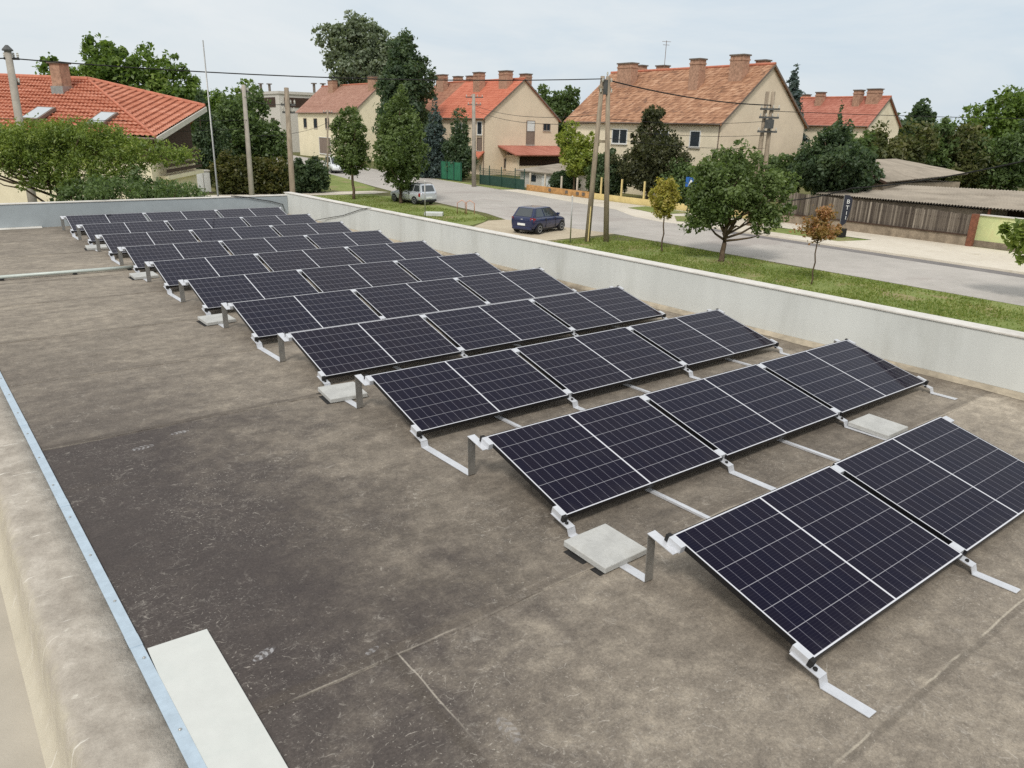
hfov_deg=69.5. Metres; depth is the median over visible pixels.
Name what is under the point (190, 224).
solar panel
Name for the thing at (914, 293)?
verge
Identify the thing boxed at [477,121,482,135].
window
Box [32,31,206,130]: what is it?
garden tree
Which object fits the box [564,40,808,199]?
house
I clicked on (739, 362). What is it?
support bar
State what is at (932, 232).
plank fence
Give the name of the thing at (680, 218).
verge
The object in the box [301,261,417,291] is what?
solar panel
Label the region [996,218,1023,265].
walnut tree
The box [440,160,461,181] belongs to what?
garden fence
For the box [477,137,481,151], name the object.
window
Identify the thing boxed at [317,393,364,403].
rubber mat
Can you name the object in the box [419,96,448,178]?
spruce
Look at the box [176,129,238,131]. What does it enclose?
overhead cable
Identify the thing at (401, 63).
conifer
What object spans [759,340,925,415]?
solar panel
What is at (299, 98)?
apartment block
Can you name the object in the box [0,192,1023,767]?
flat roof building
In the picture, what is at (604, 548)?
paving slab
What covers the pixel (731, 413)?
solar panel
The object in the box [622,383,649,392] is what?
support bar
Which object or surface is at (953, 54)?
sky
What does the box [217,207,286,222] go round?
solar panel
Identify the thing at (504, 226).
driveway
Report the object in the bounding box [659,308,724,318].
mounting rail
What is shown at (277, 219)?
solar panel
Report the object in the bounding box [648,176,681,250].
young tree
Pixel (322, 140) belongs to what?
window
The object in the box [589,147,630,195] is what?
shrub
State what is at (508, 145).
house
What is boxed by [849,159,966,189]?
shed
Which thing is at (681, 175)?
shrub
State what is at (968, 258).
pavement
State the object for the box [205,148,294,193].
hedge
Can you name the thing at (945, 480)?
solar panel
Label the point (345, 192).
pavement
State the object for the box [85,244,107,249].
paving slab
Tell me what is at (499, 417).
support bar
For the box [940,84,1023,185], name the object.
walnut tree
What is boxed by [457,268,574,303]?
solar panel
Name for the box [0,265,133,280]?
cable conduit
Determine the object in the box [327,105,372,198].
street tree
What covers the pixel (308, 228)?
solar panel
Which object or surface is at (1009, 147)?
garden tree
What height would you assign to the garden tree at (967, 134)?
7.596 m
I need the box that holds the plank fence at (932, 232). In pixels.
[779,192,979,246]
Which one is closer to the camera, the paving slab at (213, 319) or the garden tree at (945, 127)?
the paving slab at (213, 319)
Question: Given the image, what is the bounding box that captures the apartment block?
[251,83,325,151]
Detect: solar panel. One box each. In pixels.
[65,213,147,231]
[81,220,171,242]
[101,230,197,254]
[124,241,229,269]
[146,210,220,226]
[152,254,269,287]
[166,217,247,236]
[186,269,318,309]
[191,225,279,246]
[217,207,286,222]
[222,235,316,259]
[231,289,382,339]
[243,214,317,231]
[256,246,361,274]
[272,221,351,240]
[289,314,461,378]
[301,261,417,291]
[307,230,393,250]
[346,241,442,262]
[355,278,487,318]
[369,348,568,433]
[395,253,501,280]
[424,299,572,352]
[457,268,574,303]
[486,395,722,518]
[515,327,684,396]
[532,286,663,332]
[628,309,776,367]
[643,364,838,458]
[673,466,963,658]
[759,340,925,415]
[832,416,1023,554]
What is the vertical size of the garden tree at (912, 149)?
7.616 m
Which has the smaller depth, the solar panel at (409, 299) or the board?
the board
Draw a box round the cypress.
[191,89,235,185]
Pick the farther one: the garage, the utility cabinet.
the garage
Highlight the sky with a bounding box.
[0,0,1023,130]
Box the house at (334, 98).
[295,76,381,160]
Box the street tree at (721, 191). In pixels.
[678,138,801,261]
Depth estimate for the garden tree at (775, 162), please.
52.77 m
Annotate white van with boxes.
[325,156,345,172]
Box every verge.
[282,174,374,191]
[316,194,486,225]
[434,178,511,188]
[552,239,1023,331]
[629,206,688,213]
[675,216,698,220]
[760,228,865,240]
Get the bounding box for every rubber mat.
[196,321,233,326]
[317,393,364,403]
[564,549,604,575]
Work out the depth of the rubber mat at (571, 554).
4.90 m
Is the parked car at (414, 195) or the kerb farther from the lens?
the parked car at (414, 195)
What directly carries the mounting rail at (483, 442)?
on the flat roof building
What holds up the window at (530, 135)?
in the house at (508, 145)
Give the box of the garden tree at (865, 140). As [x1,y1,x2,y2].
[811,130,878,192]
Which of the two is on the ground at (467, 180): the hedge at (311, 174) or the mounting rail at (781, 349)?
the hedge at (311, 174)
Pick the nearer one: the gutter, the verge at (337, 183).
the gutter
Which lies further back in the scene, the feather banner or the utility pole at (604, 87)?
the feather banner
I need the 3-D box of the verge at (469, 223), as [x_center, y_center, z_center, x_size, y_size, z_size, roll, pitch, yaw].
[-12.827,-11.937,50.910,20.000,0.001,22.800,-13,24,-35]
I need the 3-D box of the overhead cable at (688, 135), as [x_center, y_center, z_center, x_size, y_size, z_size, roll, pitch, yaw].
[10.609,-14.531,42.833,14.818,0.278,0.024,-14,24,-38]
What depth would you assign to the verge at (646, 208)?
57.34 m
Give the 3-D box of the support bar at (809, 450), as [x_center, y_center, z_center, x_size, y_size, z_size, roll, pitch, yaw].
[2.763,0.631,6.606,0.038,0.018,1.334,-14,24,-37]
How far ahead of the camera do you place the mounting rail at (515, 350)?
8.97 m
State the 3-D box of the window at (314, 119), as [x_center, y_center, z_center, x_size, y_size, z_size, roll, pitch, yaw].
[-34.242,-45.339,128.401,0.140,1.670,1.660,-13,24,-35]
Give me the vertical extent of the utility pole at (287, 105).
7.460 m
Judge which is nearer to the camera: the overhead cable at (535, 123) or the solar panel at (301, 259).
the solar panel at (301, 259)
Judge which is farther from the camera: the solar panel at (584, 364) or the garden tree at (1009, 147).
the garden tree at (1009, 147)
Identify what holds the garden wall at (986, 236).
on the ground at (467, 180)
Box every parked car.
[390,182,436,204]
[511,205,564,233]
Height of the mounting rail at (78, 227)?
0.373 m
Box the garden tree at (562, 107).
[536,84,580,133]
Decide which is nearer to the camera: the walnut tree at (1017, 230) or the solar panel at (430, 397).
the solar panel at (430, 397)
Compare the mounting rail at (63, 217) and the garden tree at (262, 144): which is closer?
the mounting rail at (63, 217)
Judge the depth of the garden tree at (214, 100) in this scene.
85.43 m
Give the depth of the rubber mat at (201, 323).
10.32 m
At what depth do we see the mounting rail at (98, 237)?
15.54 m
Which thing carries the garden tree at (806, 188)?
on the ground at (467, 180)
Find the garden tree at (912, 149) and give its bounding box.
[861,117,943,163]
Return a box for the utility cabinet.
[197,170,212,193]
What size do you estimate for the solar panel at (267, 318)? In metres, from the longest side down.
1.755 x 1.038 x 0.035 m
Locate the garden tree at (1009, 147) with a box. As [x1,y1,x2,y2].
[963,120,1023,190]
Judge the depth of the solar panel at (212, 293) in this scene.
11.49 m
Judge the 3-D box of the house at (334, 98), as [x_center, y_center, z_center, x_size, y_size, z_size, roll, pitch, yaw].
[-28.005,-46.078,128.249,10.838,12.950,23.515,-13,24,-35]
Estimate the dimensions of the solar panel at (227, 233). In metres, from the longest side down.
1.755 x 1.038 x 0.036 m
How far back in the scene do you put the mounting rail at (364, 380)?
7.37 m
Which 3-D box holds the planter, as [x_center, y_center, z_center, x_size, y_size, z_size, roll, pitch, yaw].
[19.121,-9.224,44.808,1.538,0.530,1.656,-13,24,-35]
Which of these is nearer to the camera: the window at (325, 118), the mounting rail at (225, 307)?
the mounting rail at (225, 307)
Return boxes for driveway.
[474,220,611,240]
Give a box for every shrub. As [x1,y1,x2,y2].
[46,162,210,201]
[548,170,580,189]
[580,152,612,194]
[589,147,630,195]
[655,156,698,203]
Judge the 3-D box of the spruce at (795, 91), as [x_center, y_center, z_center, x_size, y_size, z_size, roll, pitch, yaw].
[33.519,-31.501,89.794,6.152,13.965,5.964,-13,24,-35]
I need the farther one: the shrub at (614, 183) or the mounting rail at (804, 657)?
the shrub at (614, 183)
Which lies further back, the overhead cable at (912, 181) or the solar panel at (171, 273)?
the overhead cable at (912, 181)
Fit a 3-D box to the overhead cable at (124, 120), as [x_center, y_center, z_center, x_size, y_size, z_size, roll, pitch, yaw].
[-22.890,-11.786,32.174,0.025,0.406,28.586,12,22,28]
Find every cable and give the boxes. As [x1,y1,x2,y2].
[0,58,604,80]
[0,118,230,120]
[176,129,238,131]
[231,196,284,210]
[477,106,596,117]
[477,111,589,124]
[610,138,759,148]
[611,129,762,136]
[612,81,770,105]
[615,119,764,123]
[768,160,1023,201]
[774,111,1023,118]
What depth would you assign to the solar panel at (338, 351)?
8.72 m
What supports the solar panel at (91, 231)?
attached to the mounting rail
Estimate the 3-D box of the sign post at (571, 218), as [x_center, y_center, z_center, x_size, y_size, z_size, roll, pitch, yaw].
[3.153,-8.739,39.240,0.083,2.480,0.083,-3,20,-14]
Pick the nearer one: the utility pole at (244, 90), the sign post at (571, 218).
the sign post at (571, 218)
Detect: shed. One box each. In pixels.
[817,185,1023,233]
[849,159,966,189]
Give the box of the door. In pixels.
[542,176,550,186]
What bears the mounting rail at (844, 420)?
on the flat roof building
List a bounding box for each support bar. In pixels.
[494,415,521,427]
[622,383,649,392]
[645,488,709,519]
[725,358,750,365]
[777,439,839,461]
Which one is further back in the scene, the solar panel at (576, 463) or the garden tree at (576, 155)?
the garden tree at (576, 155)
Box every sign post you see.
[424,181,425,217]
[569,196,572,242]
[685,177,692,217]
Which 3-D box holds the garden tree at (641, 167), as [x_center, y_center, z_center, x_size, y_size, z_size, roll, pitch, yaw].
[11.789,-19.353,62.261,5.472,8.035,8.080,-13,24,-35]
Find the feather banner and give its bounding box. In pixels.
[840,195,852,224]
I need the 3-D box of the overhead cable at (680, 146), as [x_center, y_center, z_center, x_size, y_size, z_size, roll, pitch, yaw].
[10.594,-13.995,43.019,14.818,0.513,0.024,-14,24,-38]
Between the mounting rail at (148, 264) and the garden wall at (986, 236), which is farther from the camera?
the garden wall at (986, 236)
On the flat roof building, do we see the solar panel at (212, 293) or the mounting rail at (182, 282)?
the mounting rail at (182, 282)
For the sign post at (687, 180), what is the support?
on the verge at (680, 218)
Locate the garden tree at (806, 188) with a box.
[799,127,858,191]
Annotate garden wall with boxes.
[526,173,594,197]
[594,177,747,218]
[973,214,1023,251]
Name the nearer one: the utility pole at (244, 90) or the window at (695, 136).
the utility pole at (244, 90)
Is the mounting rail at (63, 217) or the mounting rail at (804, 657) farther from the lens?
the mounting rail at (63, 217)
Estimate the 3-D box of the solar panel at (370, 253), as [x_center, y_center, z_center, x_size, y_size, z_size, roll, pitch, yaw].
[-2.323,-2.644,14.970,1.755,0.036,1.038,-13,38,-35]
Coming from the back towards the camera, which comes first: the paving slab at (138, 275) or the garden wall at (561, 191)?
the garden wall at (561, 191)
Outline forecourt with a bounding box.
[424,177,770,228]
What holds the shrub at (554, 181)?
on the ground at (467, 180)
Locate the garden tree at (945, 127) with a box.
[897,115,960,179]
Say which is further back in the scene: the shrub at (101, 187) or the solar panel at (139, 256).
the shrub at (101, 187)
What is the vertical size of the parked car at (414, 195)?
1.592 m
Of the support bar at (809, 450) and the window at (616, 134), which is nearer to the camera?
the support bar at (809, 450)
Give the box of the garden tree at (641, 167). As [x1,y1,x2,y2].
[610,104,694,198]
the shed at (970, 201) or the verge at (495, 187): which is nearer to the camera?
the shed at (970, 201)
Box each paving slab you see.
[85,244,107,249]
[129,271,158,279]
[197,313,235,325]
[318,382,367,402]
[564,524,646,572]
[848,414,907,438]
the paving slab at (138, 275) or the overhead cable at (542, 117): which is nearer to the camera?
the paving slab at (138, 275)
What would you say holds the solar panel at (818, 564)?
attached to the mounting rail at (730, 465)
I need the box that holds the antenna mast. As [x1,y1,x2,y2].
[202,40,218,195]
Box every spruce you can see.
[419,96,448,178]
[786,63,809,148]
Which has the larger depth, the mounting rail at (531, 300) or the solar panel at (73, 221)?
the solar panel at (73, 221)
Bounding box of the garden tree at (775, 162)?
[726,150,806,192]
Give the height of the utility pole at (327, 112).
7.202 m
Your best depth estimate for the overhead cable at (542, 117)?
47.97 m
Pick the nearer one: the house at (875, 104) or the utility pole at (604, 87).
the utility pole at (604, 87)
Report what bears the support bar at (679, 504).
on the flat roof building
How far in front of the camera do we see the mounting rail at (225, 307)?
10.10 m
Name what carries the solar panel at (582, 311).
on the mounting rail
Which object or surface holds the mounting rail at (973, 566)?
on the flat roof building
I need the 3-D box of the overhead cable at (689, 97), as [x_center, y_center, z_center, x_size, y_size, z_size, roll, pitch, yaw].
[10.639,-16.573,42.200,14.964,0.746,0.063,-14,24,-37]
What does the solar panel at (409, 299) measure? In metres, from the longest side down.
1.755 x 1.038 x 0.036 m
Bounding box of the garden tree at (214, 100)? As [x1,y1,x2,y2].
[190,78,259,145]
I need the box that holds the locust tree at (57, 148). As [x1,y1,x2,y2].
[0,113,204,201]
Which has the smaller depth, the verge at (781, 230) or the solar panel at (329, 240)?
the solar panel at (329, 240)
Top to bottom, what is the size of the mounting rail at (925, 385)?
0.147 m
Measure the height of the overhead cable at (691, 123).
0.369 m
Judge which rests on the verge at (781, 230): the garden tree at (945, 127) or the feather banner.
the feather banner
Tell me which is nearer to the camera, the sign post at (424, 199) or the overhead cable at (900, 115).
the overhead cable at (900, 115)
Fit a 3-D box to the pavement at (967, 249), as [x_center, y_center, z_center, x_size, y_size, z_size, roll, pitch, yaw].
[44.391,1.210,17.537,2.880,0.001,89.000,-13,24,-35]
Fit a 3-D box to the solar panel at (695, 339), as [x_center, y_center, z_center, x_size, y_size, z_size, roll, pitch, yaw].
[2.473,-0.619,9.523,1.755,0.035,1.038,-13,38,-35]
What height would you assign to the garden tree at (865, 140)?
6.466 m
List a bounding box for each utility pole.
[2,45,36,201]
[241,85,254,194]
[281,87,295,191]
[323,110,331,175]
[466,94,482,186]
[584,72,611,241]
[747,92,779,225]
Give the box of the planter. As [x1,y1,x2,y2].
[835,228,846,237]
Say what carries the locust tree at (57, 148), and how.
on the ground at (467, 180)
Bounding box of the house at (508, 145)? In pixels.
[419,70,561,175]
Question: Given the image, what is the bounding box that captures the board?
[147,629,287,767]
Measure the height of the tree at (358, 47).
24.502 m
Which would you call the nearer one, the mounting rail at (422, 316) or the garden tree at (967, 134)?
the mounting rail at (422, 316)
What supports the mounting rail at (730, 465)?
on the flat roof building
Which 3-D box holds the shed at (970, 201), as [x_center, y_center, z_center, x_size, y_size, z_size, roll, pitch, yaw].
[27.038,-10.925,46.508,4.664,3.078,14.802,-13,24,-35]
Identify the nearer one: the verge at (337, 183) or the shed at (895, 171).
the shed at (895, 171)
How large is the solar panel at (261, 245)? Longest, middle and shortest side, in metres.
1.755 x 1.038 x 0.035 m
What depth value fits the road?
40.20 m
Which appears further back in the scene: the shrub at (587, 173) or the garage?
the garage
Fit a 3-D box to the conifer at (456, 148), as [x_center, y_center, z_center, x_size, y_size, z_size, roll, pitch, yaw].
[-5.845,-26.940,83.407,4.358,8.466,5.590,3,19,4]
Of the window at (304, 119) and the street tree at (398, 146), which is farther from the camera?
the window at (304, 119)
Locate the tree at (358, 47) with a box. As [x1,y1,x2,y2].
[310,9,411,86]
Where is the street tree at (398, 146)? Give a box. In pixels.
[370,84,430,203]
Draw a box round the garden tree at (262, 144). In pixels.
[211,84,287,162]
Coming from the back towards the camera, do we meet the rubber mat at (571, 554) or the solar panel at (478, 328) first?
the solar panel at (478, 328)
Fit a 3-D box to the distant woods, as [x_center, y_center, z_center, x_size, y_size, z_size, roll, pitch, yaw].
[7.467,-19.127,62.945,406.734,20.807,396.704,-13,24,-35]
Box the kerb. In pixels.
[712,227,1023,273]
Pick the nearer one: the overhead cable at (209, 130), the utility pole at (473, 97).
the overhead cable at (209, 130)
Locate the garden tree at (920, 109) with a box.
[898,98,937,137]
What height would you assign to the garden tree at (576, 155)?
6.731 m
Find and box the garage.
[516,164,587,190]
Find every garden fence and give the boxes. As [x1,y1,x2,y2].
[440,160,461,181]
[479,165,524,189]
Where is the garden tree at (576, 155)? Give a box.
[554,119,598,189]
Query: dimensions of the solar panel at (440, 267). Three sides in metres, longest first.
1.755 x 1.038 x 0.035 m
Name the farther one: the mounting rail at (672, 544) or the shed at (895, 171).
the shed at (895, 171)
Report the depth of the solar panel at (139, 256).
14.27 m
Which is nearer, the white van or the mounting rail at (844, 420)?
the mounting rail at (844, 420)
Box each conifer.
[365,27,437,140]
[440,106,478,179]
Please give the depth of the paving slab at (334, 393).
7.70 m
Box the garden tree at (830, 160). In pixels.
[787,117,885,195]
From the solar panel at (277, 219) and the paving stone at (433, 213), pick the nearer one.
the solar panel at (277, 219)
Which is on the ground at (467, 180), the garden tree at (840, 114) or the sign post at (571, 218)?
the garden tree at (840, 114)
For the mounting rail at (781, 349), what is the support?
on the flat roof building
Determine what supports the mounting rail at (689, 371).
on the flat roof building
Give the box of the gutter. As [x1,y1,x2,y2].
[710,229,1023,277]
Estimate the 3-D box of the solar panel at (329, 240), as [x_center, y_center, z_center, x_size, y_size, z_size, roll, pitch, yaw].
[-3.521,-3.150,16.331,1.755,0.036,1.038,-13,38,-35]
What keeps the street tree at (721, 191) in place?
on the verge at (914, 293)
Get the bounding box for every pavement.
[205,191,384,196]
[719,227,1023,271]
[780,222,1023,258]
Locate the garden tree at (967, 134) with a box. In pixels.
[930,120,1003,188]
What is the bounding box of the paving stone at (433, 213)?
[424,211,442,216]
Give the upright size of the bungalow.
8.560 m
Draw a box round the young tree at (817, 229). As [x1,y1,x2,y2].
[789,203,844,283]
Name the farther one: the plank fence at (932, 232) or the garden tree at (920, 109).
the garden tree at (920, 109)
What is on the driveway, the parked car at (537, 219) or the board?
the parked car at (537, 219)
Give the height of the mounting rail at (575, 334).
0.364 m
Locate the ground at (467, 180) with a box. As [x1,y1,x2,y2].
[193,145,1023,305]
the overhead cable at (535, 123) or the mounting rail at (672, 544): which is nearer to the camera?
the mounting rail at (672, 544)
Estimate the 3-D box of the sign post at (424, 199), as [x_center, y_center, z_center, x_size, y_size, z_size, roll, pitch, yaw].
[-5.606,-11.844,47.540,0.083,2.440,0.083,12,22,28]
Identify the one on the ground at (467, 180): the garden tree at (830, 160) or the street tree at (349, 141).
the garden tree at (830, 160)
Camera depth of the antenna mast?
20.85 m
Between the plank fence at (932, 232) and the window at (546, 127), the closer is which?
the plank fence at (932, 232)
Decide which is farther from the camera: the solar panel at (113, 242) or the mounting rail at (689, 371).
the solar panel at (113, 242)
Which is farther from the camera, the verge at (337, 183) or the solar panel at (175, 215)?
the verge at (337, 183)
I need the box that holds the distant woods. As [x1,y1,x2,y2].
[229,96,1022,147]
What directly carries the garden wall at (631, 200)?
on the ground at (467, 180)
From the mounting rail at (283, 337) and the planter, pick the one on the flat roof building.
the mounting rail at (283, 337)
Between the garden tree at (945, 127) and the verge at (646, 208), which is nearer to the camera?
the verge at (646, 208)
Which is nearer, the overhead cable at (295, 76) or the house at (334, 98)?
the overhead cable at (295, 76)
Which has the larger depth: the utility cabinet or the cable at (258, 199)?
the utility cabinet
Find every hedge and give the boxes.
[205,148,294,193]
[280,152,330,192]
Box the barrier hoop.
[457,200,474,213]
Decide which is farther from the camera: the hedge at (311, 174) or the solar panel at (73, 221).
the hedge at (311, 174)
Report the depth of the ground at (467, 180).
63.09 m
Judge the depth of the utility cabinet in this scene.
60.46 m
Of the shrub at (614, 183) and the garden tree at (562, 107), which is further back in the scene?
the garden tree at (562, 107)
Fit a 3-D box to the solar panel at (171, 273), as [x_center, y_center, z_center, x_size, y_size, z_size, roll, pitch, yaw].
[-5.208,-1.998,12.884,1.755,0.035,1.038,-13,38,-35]
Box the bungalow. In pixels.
[0,61,206,202]
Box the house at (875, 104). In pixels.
[800,88,902,145]
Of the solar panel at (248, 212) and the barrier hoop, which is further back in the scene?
the barrier hoop
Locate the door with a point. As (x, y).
(547, 178)
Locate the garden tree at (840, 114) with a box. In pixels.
[836,102,844,121]
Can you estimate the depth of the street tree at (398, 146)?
55.72 m
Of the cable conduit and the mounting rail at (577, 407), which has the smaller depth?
the mounting rail at (577, 407)
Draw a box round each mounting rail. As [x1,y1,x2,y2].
[60,215,65,229]
[70,224,81,239]
[88,234,101,251]
[108,246,124,264]
[133,261,152,281]
[163,279,188,301]
[201,302,232,327]
[251,332,291,361]
[317,371,373,407]
[379,314,426,319]
[410,425,492,475]
[457,347,520,356]
[485,299,535,304]
[551,505,685,581]
[563,389,650,410]
[569,327,633,335]
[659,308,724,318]
[679,361,765,379]
[714,449,844,490]
[770,338,855,354]
[789,642,876,717]
[831,407,954,439]
[917,376,957,399]
[949,542,1020,592]
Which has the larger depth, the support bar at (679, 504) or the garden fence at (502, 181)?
the garden fence at (502, 181)
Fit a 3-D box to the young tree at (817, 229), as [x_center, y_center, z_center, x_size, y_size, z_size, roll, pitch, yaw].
[12.470,-5.724,30.249,1.453,3.283,2.001,-13,24,-35]
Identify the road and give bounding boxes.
[276,155,1023,305]
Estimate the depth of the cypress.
65.18 m
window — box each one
[303,118,306,127]
[313,118,317,128]
[319,137,330,154]
[325,118,329,128]
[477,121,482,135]
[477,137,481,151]
[526,120,534,145]
[531,175,535,180]
[543,123,550,130]
[611,129,627,144]
[688,130,700,148]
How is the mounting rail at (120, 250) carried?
on the flat roof building
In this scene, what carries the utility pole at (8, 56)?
on the ground at (467, 180)
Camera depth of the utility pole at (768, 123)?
47.10 m
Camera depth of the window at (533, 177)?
74.82 m
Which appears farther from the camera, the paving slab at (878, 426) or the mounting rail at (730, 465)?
the paving slab at (878, 426)

